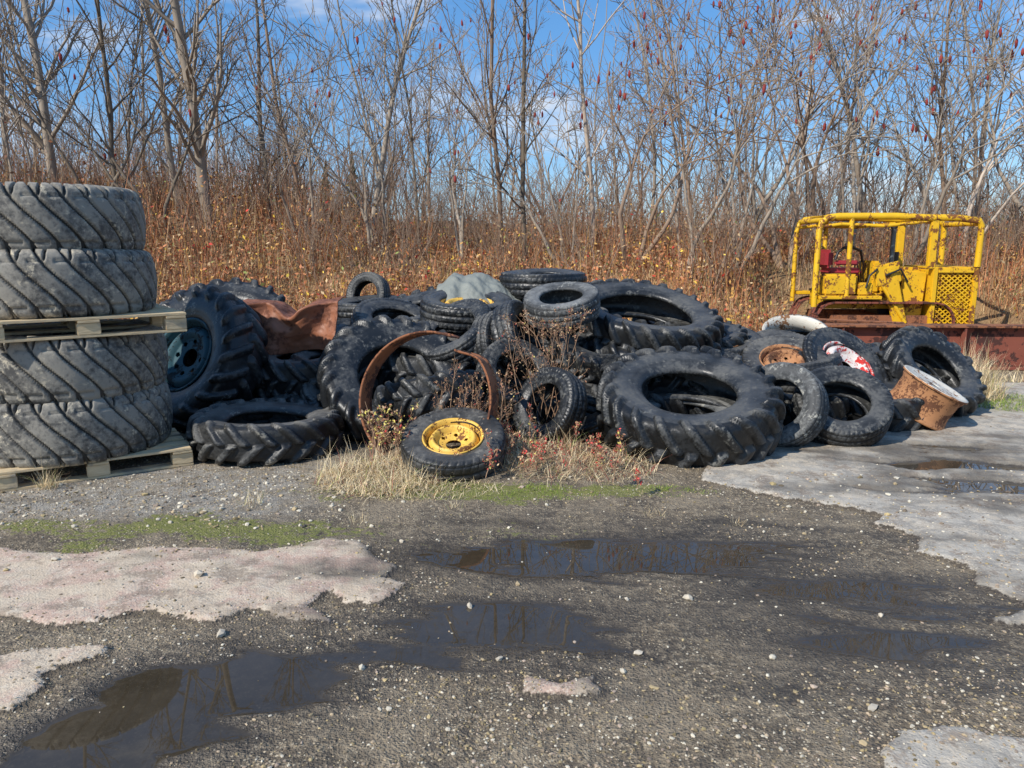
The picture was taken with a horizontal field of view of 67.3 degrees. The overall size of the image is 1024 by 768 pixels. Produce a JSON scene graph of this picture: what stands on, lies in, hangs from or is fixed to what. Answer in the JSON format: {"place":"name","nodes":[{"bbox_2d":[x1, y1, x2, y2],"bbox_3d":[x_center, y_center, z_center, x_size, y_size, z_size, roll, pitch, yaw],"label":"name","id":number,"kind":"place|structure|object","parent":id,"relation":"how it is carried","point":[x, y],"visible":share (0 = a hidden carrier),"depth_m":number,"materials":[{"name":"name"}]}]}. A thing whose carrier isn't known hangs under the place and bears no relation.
{"place":"outdoors","nodes":[
{"label":"outdoors","id":0,"kind":"place"},
{"bbox_2d":[0,210,1023,767],"bbox_3d":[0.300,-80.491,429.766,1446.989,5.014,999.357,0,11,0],"label":"ground","id":1,"kind":"structure","parent":0,"point":[180,708],"depth_m":3.39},
{"bbox_2d":[0,0,101,181],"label":"sumac tree","id":2,"kind":"object","parent":1,"relation":"on","point":[3,106],"visible":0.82,"depth_m":13.78,"materials":[{"name":"grey plant"}]},
{"bbox_2d":[0,0,114,182],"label":"bare tree","id":3,"kind":"object","parent":1,"relation":"on","point":[42,104],"visible":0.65,"depth_m":15.36,"materials":[{"name":"grey plant"}]},
{"bbox_2d":[0,428,193,491],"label":"wooden pallet","id":4,"kind":"object","parent":1,"relation":"on","point":[175,445],"visible":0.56,"depth_m":5.34,"materials":[{"name":"brown wood"}]},
{"bbox_2d":[0,380,172,467],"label":"loader tire","id":5,"kind":"object","parent":4,"relation":"on","point":[77,432],"visible":0.63,"depth_m":5.12,"materials":[{"name":"rubber"}]},
{"bbox_2d":[0,319,167,405],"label":"loader tire","id":6,"kind":"object","parent":5,"relation":"on","point":[66,371],"visible":0.73,"depth_m":5.09,"materials":[{"name":"rubber"}]},
{"bbox_2d":[0,303,186,342],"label":"wooden pallet","id":7,"kind":"object","parent":6,"relation":"on","point":[168,319],"visible":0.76,"depth_m":5.28,"materials":[{"name":"brown wood"}]},
{"bbox_2d":[0,248,156,319],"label":"loader tire","id":8,"kind":"object","parent":7,"relation":"on","point":[54,283],"visible":0.98,"depth_m":4.99,"materials":[{"name":"rubber"}]},
{"bbox_2d":[0,182,145,251],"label":"loader tire","id":9,"kind":"object","parent":8,"relation":"on","point":[44,216],"visible":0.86,"depth_m":4.97,"materials":[{"name":"rubber"}]},
{"bbox_2d":[42,0,172,186],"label":"bare tree","id":10,"kind":"object","parent":1,"relation":"on","point":[110,109],"visible":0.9,"depth_m":14.44,"materials":[{"name":"brown plant"}]},
{"bbox_2d":[0,0,249,187],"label":"sumac tree","id":11,"kind":"object","parent":1,"relation":"on","point":[39,115],"visible":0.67,"depth_m":14.49,"materials":[{"name":"brown plant"}]},
{"bbox_2d":[82,0,168,186],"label":"bare tree","id":12,"kind":"object","parent":1,"relation":"on","point":[125,88],"visible":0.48,"depth_m":16.63,"materials":[{"name":"brown plant"}]},
{"bbox_2d":[88,0,216,215],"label":"bare tree","id":13,"kind":"object","parent":1,"relation":"on","point":[166,130],"visible":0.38,"depth_m":15.36,"materials":[{"name":"grey plant"}]},
{"bbox_2d":[108,0,253,228],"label":"bare tree","id":14,"kind":"object","parent":1,"relation":"on","point":[188,71],"visible":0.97,"depth_m":14.05,"materials":[{"name":"grey plant"}]},
{"bbox_2d":[0,0,382,235],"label":"sumac tree","id":15,"kind":"object","parent":1,"relation":"on","point":[79,127],"visible":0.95,"depth_m":14.16,"materials":[{"name":"brown plant"}]},
{"bbox_2d":[159,285,268,431],"bbox_3d":[-2.799,-0.208,6.827,1.340,1.345,0.503,-33,-29,12],"label":"tractor tire","id":16,"kind":"object","parent":1,"relation":"on","point":[226,331],"visible":0.74,"depth_m":6.58,"materials":[{"name":"rubber"}]},
{"bbox_2d":[174,0,343,229],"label":"bare tree","id":17,"kind":"object","parent":1,"relation":"on","point":[274,100],"visible":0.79,"depth_m":14.85,"materials":[{"name":"brown plant"}]},
{"bbox_2d":[195,0,326,221],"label":"bare tree","id":18,"kind":"object","parent":1,"relation":"on","point":[258,89],"visible":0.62,"depth_m":16.00,"materials":[{"name":"brown plant"}]},
{"bbox_2d":[186,398,344,465],"bbox_3d":[-1.899,0.358,5.996,1.178,0.335,1.170,-1,10,-17],"label":"tractor tire","id":19,"kind":"object","parent":1,"relation":"on","point":[220,433],"visible":1,"depth_m":5.60,"materials":[{"name":"rubber"}]},
{"bbox_2d":[252,388,298,398],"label":"tractor tire","id":20,"kind":"object","parent":1,"relation":"on","point":[259,393],"visible":0.02,"depth_m":6.82,"materials":[{"name":"rubber"}]},
{"bbox_2d":[255,349,321,395],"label":"tractor tire","id":21,"kind":"object","parent":20,"relation":"on","point":[280,376],"visible":0.38,"depth_m":6.71,"materials":[{"name":"rubber"}]},
{"bbox_2d":[243,296,345,354],"bbox_3d":[-2.056,-0.544,7.155,0.952,0.508,0.437,2,16,3],"label":"crumpled rusty sheet","id":22,"kind":"object","parent":21,"relation":"on","point":[288,329],"visible":0.78,"depth_m":7.07,"materials":[{"name":"brown metal"}]},
{"bbox_2d":[336,318,350,332],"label":"tractor tire","id":23,"kind":"object","parent":21,"relation":"on","point":[344,322],"visible":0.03,"depth_m":7.55,"materials":[{"name":"rubber"}]},
{"bbox_2d":[350,298,419,325],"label":"truck tire","id":24,"kind":"object","parent":23,"relation":"on","point":[367,309],"visible":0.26,"depth_m":7.74,"materials":[{"name":"rubber"}]},
{"bbox_2d":[231,8,404,248],"bbox_3d":[-3.474,-4.412,13.943,2.850,4.311,3.239,-10,14,-43],"label":"sumac tree","id":25,"kind":"object","parent":1,"relation":"on","point":[314,143],"visible":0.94,"depth_m":13.78,"materials":[{"name":"grey plant"}]},
{"bbox_2d":[244,0,450,256],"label":"sumac tree","id":26,"kind":"object","parent":1,"relation":"on","point":[365,216],"visible":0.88,"depth_m":14.15,"materials":[{"name":"grey plant"}]},
{"bbox_2d":[357,398,418,464],"bbox_3d":[-0.898,0.340,5.479,0.442,0.437,0.374,2,11,12],"label":"dry weed","id":27,"kind":"object","parent":1,"relation":"on","point":[380,430],"visible":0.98,"depth_m":5.48,"materials":[{"name":"beige plant"}]},
{"bbox_2d":[316,315,471,444],"bbox_3d":[-0.980,0.004,6.561,1.346,0.465,1.357,-7,54,-21],"label":"tractor tire","id":28,"kind":"object","parent":1,"relation":"on","point":[349,353],"visible":0.51,"depth_m":6.43,"materials":[{"name":"rubber"}]},
{"bbox_2d":[341,0,469,230],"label":"bare tree","id":29,"kind":"object","parent":1,"relation":"on","point":[382,160],"visible":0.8,"depth_m":16.24,"materials":[{"name":"grey plant"}]},
{"bbox_2d":[367,0,487,251],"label":"bare tree","id":30,"kind":"object","parent":1,"relation":"on","point":[410,132],"visible":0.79,"depth_m":15.47,"materials":[{"name":"brown plant"}]},
{"bbox_2d":[359,330,498,454],"bbox_3d":[-0.620,0.120,5.717,1.025,1.025,0.220,2,1,13],"label":"rusty steel hoop","id":31,"kind":"object","parent":1,"relation":"on","point":[383,354],"visible":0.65,"depth_m":5.73,"materials":[{"name":"brown metal"}]},
{"bbox_2d":[401,407,506,482],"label":"implement tire","id":32,"kind":"object","parent":1,"relation":"on","point":[433,431],"visible":0.88,"depth_m":5.31,"materials":[{"name":"rubber"}]},
{"bbox_2d":[372,0,542,266],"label":"sumac tree","id":33,"kind":"object","parent":1,"relation":"on","point":[481,136],"visible":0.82,"depth_m":14.31,"materials":[{"name":"grey plant"}]},
{"bbox_2d":[412,0,534,257],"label":"bare tree","id":34,"kind":"object","parent":1,"relation":"on","point":[492,132],"visible":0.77,"depth_m":14.33,"materials":[{"name":"brown plant"}]},
{"bbox_2d":[429,355,525,444],"bbox_3d":[-0.336,0.079,5.880,0.676,0.703,1.082,-7,13,-34],"label":"dry weed","id":35,"kind":"object","parent":1,"relation":"on","point":[486,402],"visible":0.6,"depth_m":5.75,"materials":[{"name":"brown plant"}]},
{"bbox_2d":[290,418,672,508],"bbox_3d":[-0.248,0.423,5.546,2.693,0.409,1.491,-3,11,-14],"label":"grass clump","id":36,"kind":"object","parent":1,"relation":"on","point":[409,481],"visible":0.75,"depth_m":5.25,"materials":[{"name":"beige plant"}]},
{"bbox_2d":[0,64,1023,294],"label":"undergrowth thicket","id":37,"kind":"object","parent":1,"relation":"on","point":[604,213],"visible":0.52,"depth_m":15.56,"materials":[{"name":"brown plant"}]},
{"bbox_2d":[0,96,1023,331],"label":"hillside brush","id":38,"kind":"object","parent":1,"relation":"on","point":[761,255],"visible":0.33,"depth_m":14.20,"materials":[{"name":"brown plant"}]},
{"bbox_2d":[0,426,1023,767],"bbox_3d":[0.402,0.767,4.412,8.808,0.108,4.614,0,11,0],"label":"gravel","id":39,"kind":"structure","parent":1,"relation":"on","point":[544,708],"depth_m":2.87,"materials":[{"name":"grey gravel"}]},
{"bbox_2d":[0,0,1023,248],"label":"distant woodland","id":40,"kind":"object","parent":1,"relation":"on","point":[594,126],"visible":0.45,"depth_m":22.58,"materials":[{"name":"grey plant"}]},
{"bbox_2d":[1,22,1023,249],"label":"distant scrub","id":41,"kind":"object","parent":1,"relation":"on","point":[635,150],"visible":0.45,"depth_m":20.14,"materials":[{"name":"brown plant"}]},
{"bbox_2d":[485,393,556,434],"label":"tractor tire","id":42,"kind":"object","parent":1,"relation":"on","point":[542,411],"visible":0.05,"depth_m":6.47,"materials":[{"name":"rubber"}]},
{"bbox_2d":[469,368,524,390],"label":"tractor tire","id":43,"kind":"object","parent":42,"relation":"on","point":[522,381],"visible":0.02,"depth_m":6.68,"materials":[{"name":"rubber"}]},
{"bbox_2d":[376,348,475,385],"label":"tractor tire","id":44,"kind":"object","parent":43,"relation":"on","point":[395,368],"visible":0.3,"depth_m":6.71,"materials":[{"name":"rubber"}]},
{"bbox_2d":[405,332,463,355],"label":"truck tire","id":45,"kind":"object","parent":44,"relation":"on","point":[412,353],"visible":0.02,"depth_m":7.01,"materials":[{"name":"rubber"}]},
{"bbox_2d":[420,290,511,332],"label":"truck tire","id":46,"kind":"object","parent":45,"relation":"on","point":[447,315],"visible":0.59,"depth_m":7.00,"materials":[{"name":"rubber"}]},
{"bbox_2d":[416,298,491,363],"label":"truck tire","id":47,"kind":"object","parent":44,"relation":"on","point":[466,341],"visible":0.38,"depth_m":6.61,"materials":[{"name":"rubber"}]},
{"bbox_2d":[471,311,521,377],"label":"car tire","id":48,"kind":"object","parent":43,"relation":"on","point":[483,342],"visible":0.33,"depth_m":6.58,"materials":[{"name":"rubber"}]},
{"bbox_2d":[490,300,549,378],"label":"car tire","id":49,"kind":"object","parent":43,"relation":"on","point":[498,324],"visible":0.5,"depth_m":6.55,"materials":[{"name":"rubber"}]},
{"bbox_2d":[476,338,550,412],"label":"car tire","id":50,"kind":"object","parent":42,"relation":"on","point":[492,353],"visible":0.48,"depth_m":6.34,"materials":[{"name":"rubber"}]},
{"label":"truck tire","id":51,"kind":"object","parent":42,"relation":"on","visible":0},
{"bbox_2d":[520,329,587,349],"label":"truck tire","id":52,"kind":"object","parent":51,"relation":"on","point":[581,341],"visible":0.11,"depth_m":6.89,"materials":[{"name":"rubber"}]},
{"bbox_2d":[436,272,523,303],"bbox_3d":[-0.278,-0.904,7.809,0.961,0.444,0.803,5,18,-1],"label":"crumpled tarp","id":53,"kind":"object","parent":52,"relation":"on","point":[473,285],"visible":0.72,"depth_m":7.59,"materials":[{"name":"fabric"}]},
{"bbox_2d":[480,0,575,265],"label":"bare tree","id":54,"kind":"object","parent":1,"relation":"on","point":[524,150],"visible":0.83,"depth_m":14.30,"materials":[{"name":"grey plant"}]},
{"bbox_2d":[478,313,589,419],"bbox_3d":[0.217,-0.156,6.188,0.899,0.853,0.567,3,11,17],"label":"dry weed","id":55,"kind":"object","parent":1,"relation":"on","point":[543,387],"visible":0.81,"depth_m":6.20,"materials":[{"name":"brown plant"}]},
{"bbox_2d":[453,421,642,488],"bbox_3d":[0.214,0.435,5.404,1.222,0.257,1.227,0,11,0],"label":"dry weed","id":56,"kind":"object","parent":1,"relation":"on","point":[592,442],"visible":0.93,"depth_m":5.28,"materials":[{"name":"brown plant"}]},
{"bbox_2d":[513,367,586,444],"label":"car tire","id":57,"kind":"object","parent":1,"relation":"on","point":[572,410],"visible":0.81,"depth_m":5.98,"materials":[{"name":"rubber"}]},
{"bbox_2d":[424,0,698,269],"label":"sumac tree","id":58,"kind":"object","parent":1,"relation":"on","point":[525,131],"visible":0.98,"depth_m":13.47,"materials":[{"name":"grey plant"}]},
{"bbox_2d":[517,0,637,251],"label":"bare tree","id":59,"kind":"object","parent":1,"relation":"on","point":[581,53],"visible":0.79,"depth_m":15.03,"materials":[{"name":"grey plant"}]},
{"bbox_2d":[546,354,647,442],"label":"truck tire","id":60,"kind":"object","parent":1,"relation":"on","point":[589,426],"visible":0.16,"depth_m":6.24,"materials":[{"name":"rubber"}]},
{"bbox_2d":[511,0,838,271],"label":"sumac tree","id":61,"kind":"object","parent":1,"relation":"on","point":[671,215],"visible":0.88,"depth_m":13.32,"materials":[{"name":"brown plant"}]},
{"bbox_2d":[629,0,729,256],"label":"bare tree","id":62,"kind":"object","parent":1,"relation":"on","point":[683,141],"visible":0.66,"depth_m":15.42,"materials":[{"name":"grey plant"}]},
{"bbox_2d":[596,345,785,468],"bbox_3d":[1.380,0.178,6.035,1.447,0.500,1.459,-4,28,-4],"label":"tractor tire","id":63,"kind":"object","parent":1,"relation":"on","point":[746,426],"visible":0.91,"depth_m":5.68,"materials":[{"name":"rubber"}]},
{"bbox_2d":[686,405,713,413],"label":"tractor tire","id":64,"kind":"object","parent":1,"relation":"on","point":[691,409],"visible":0.03,"depth_m":6.47,"materials":[{"name":"rubber"}]},
{"bbox_2d":[582,319,720,390],"bbox_3d":[1.249,-0.261,7.224,1.386,0.475,1.375,16,22,36],"label":"tractor tire","id":65,"kind":"object","parent":64,"relation":"on","point":[669,381],"visible":0.11,"depth_m":6.68,"materials":[{"name":"rubber"}]},
{"bbox_2d":[542,307,621,384],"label":"tractor tire","id":66,"kind":"object","parent":65,"relation":"on","point":[592,361],"visible":0.23,"depth_m":6.64,"materials":[{"name":"rubber"}]},
{"bbox_2d":[523,281,600,329],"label":"car tire","id":67,"kind":"object","parent":66,"relation":"on","point":[544,301],"visible":0.94,"depth_m":6.62,"materials":[{"name":"grey rubber"}]},
{"bbox_2d":[571,278,723,350],"bbox_3d":[1.249,-0.593,7.365,1.509,0.438,1.528,-4,28,-23],"label":"tractor tire","id":68,"kind":"object","parent":65,"relation":"on","point":[642,299],"visible":0.59,"depth_m":7.29,"materials":[{"name":"rubber"}]},
{"bbox_2d":[499,268,586,298],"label":"truck tire","id":69,"kind":"object","parent":68,"relation":"on","point":[519,284],"visible":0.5,"depth_m":7.60,"materials":[{"name":"rubber"}]},
{"bbox_2d":[551,0,859,276],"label":"sumac tree","id":70,"kind":"object","parent":1,"relation":"on","point":[736,155],"visible":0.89,"depth_m":12.76,"materials":[{"name":"grey plant"}]},
{"bbox_2d":[610,0,917,256],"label":"sumac tree","id":71,"kind":"object","parent":1,"relation":"on","point":[770,193],"visible":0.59,"depth_m":16.48,"materials":[{"name":"grey plant"}]},
{"bbox_2d":[605,0,927,267],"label":"sumac tree","id":72,"kind":"object","parent":1,"relation":"on","point":[774,252],"visible":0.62,"depth_m":15.07,"materials":[{"name":"brown plant"}]},
{"bbox_2d":[624,0,923,277],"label":"sumac tree","id":73,"kind":"object","parent":1,"relation":"on","point":[786,181],"visible":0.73,"depth_m":13.58,"materials":[{"name":"grey plant"}]},
{"bbox_2d":[736,362,828,446],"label":"car tire","id":74,"kind":"object","parent":1,"relation":"on","point":[806,426],"visible":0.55,"depth_m":5.93,"materials":[{"name":"grey rubber"}]},
{"bbox_2d":[742,0,864,212],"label":"bare tree","id":75,"kind":"object","parent":1,"relation":"on","point":[802,163],"visible":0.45,"depth_m":16.77,"materials":[{"name":"grey plant"}]},
{"bbox_2d":[655,0,962,249],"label":"sumac tree","id":76,"kind":"object","parent":1,"relation":"on","point":[831,122],"visible":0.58,"depth_m":15.41,"materials":[{"name":"brown plant"}]},
{"bbox_2d":[783,391,849,425],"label":"tractor tire","id":77,"kind":"object","parent":1,"relation":"on","point":[839,407],"visible":0.03,"depth_m":6.44,"materials":[{"name":"rubber"}]},
{"bbox_2d":[757,329,804,337],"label":"truck tire","id":78,"kind":"object","parent":77,"relation":"on","point":[768,332],"visible":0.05,"depth_m":7.81,"materials":[{"name":"rubber"}]},
{"bbox_2d":[786,329,808,335],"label":"truck tire","id":79,"kind":"object","parent":78,"relation":"on","point":[804,333],"visible":0.02,"depth_m":8.26,"materials":[{"name":"rubber"}]},
{"bbox_2d":[762,314,826,332],"bbox_3d":[2.920,-0.476,7.946,0.665,0.180,0.665,-15,36,-12],"label":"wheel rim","id":80,"kind":"object","parent":79,"relation":"on","point":[796,322],"visible":0.37,"depth_m":8.14,"materials":[{"name":"beige paint"}]},
{"bbox_2d":[741,335,827,393],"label":"implement tire","id":81,"kind":"object","parent":77,"relation":"on","point":[765,350],"visible":0.41,"depth_m":7.04,"materials":[{"name":"rubber"}]},
{"bbox_2d":[781,0,897,252],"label":"bare tree","id":82,"kind":"object","parent":1,"relation":"on","point":[849,117],"visible":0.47,"depth_m":17.02,"materials":[{"name":"grey plant"}]},
{"bbox_2d":[794,327,889,382],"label":"truck tire","id":83,"kind":"object","parent":1,"relation":"on","point":[854,351],"visible":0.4,"depth_m":7.12,"materials":[{"name":"rubber"}]},
{"bbox_2d":[791,365,893,446],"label":"car tire","id":84,"kind":"object","parent":1,"relation":"on","point":[870,395],"visible":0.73,"depth_m":6.10,"materials":[{"name":"rubber"}]},
{"bbox_2d":[846,379,925,431],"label":"tractor tire","id":85,"kind":"object","parent":1,"relation":"on","point":[906,412],"visible":0.25,"depth_m":6.47,"materials":[{"name":"rubber"}]},
{"bbox_2d":[789,212,984,323],"bbox_3d":[6.003,-1.748,12.606,2.505,2.053,1.444,1,11,4],"label":"bulldozer","id":86,"kind":"object","parent":1,"relation":"on","point":[895,290],"visible":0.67,"depth_m":12.04,"materials":[{"name":"metal"}]},
{"bbox_2d":[793,0,1008,256],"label":"sumac tree","id":87,"kind":"object","parent":1,"relation":"on","point":[855,200],"visible":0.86,"depth_m":14.31,"materials":[{"name":"grey plant"}]},
{"bbox_2d":[785,0,1023,244],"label":"sumac tree","id":88,"kind":"object","parent":1,"relation":"on","point":[949,59],"visible":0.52,"depth_m":16.55,"materials":[{"name":"grey plant"}]},
{"bbox_2d":[862,0,987,213],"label":"bare tree","id":89,"kind":"object","parent":1,"relation":"on","point":[940,108],"visible":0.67,"depth_m":16.75,"materials":[{"name":"brown plant"}]},
{"bbox_2d":[829,0,1023,264],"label":"sumac tree","id":90,"kind":"object","parent":1,"relation":"on","point":[925,194],"visible":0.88,"depth_m":14.39,"materials":[{"name":"grey plant"}]},
{"bbox_2d":[890,365,968,430],"bbox_3d":[3.585,0.124,6.682,0.583,0.313,0.583,24,22,-7],"label":"wheel rim","id":91,"kind":"object","parent":1,"relation":"on","point":[944,402],"visible":0.94,"depth_m":6.49,"materials":[{"name":"beige paint"}]},
{"bbox_2d":[876,325,986,417],"bbox_3d":[3.959,-0.094,7.304,1.018,0.396,1.005,12,48,-13],"label":"tractor tire","id":92,"kind":"object","parent":1,"relation":"on","point":[900,348],"visible":0.63,"depth_m":7.33,"materials":[{"name":"rubber"}]},
{"bbox_2d":[883,0,1023,214],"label":"sumac tree","id":93,"kind":"object","parent":1,"relation":"on","point":[998,169],"visible":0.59,"depth_m":15.64,"materials":[{"name":"grey plant"}]},
{"bbox_2d":[906,18,1023,263],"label":"sumac tree","id":94,"kind":"object","parent":1,"relation":"on","point":[968,212],"visible":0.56,"depth_m":15.44,"materials":[{"name":"grey plant"}]},
{"bbox_2d":[976,366,1023,369],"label":"bottom flange","id":95,"kind":"object","parent":1,"relation":"on","point":[1014,368],"depth_m":9.71,"materials":[{"name":"brown metal"}]},
{"bbox_2d":[828,327,1023,366],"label":"web","id":96,"kind":"object","parent":95,"relation":"on","point":[1010,340],"depth_m":9.78},
{"bbox_2d":[824,323,1023,327],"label":"top flange","id":97,"kind":"object","parent":96,"relation":"on","point":[875,325],"depth_m":9.70,"materials":[{"name":"metal"}]},
{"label":"tractor tire","id":98,"kind":"object","parent":1,"relation":"on","visible":0},
{"bbox_2d":[374,370,487,422],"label":"tractor tire","id":99,"kind":"object","parent":98,"relation":"on","point":[404,393],"visible":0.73,"depth_m":5.90,"materials":[{"name":"rubber"}]},
{"bbox_2d":[0,0,1023,227],"label":"sky","id":100,"kind":"structure","parent":0,"point":[556,24],"materials":[{"name":"blue"}]},
{"bbox_2d":[15,63,1023,233],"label":"woodland horizon","id":101,"kind":"structure","parent":0,"point":[513,174],"depth_m":48.79,"materials":[{"name":"brown plant"}]},
{"bbox_2d":[919,338,1023,402],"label":"tall dry grass","id":102,"kind":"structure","parent":0,"point":[987,381],"depth_m":7.87,"materials":[{"name":"beige plant"}]},
{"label":"tractor tire","id":103,"kind":"object","parent":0,"visible":0},
{"bbox_2d":[163,277,285,372],"bbox_3d":[-2.850,-0.529,7.683,1.345,0.503,1.340,28,44,22],"label":"tractor tire","id":104,"kind":"object","parent":103,"relation":"on","point":[240,289],"visible":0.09,"depth_m":7.86,"materials":[{"name":"rubber"}]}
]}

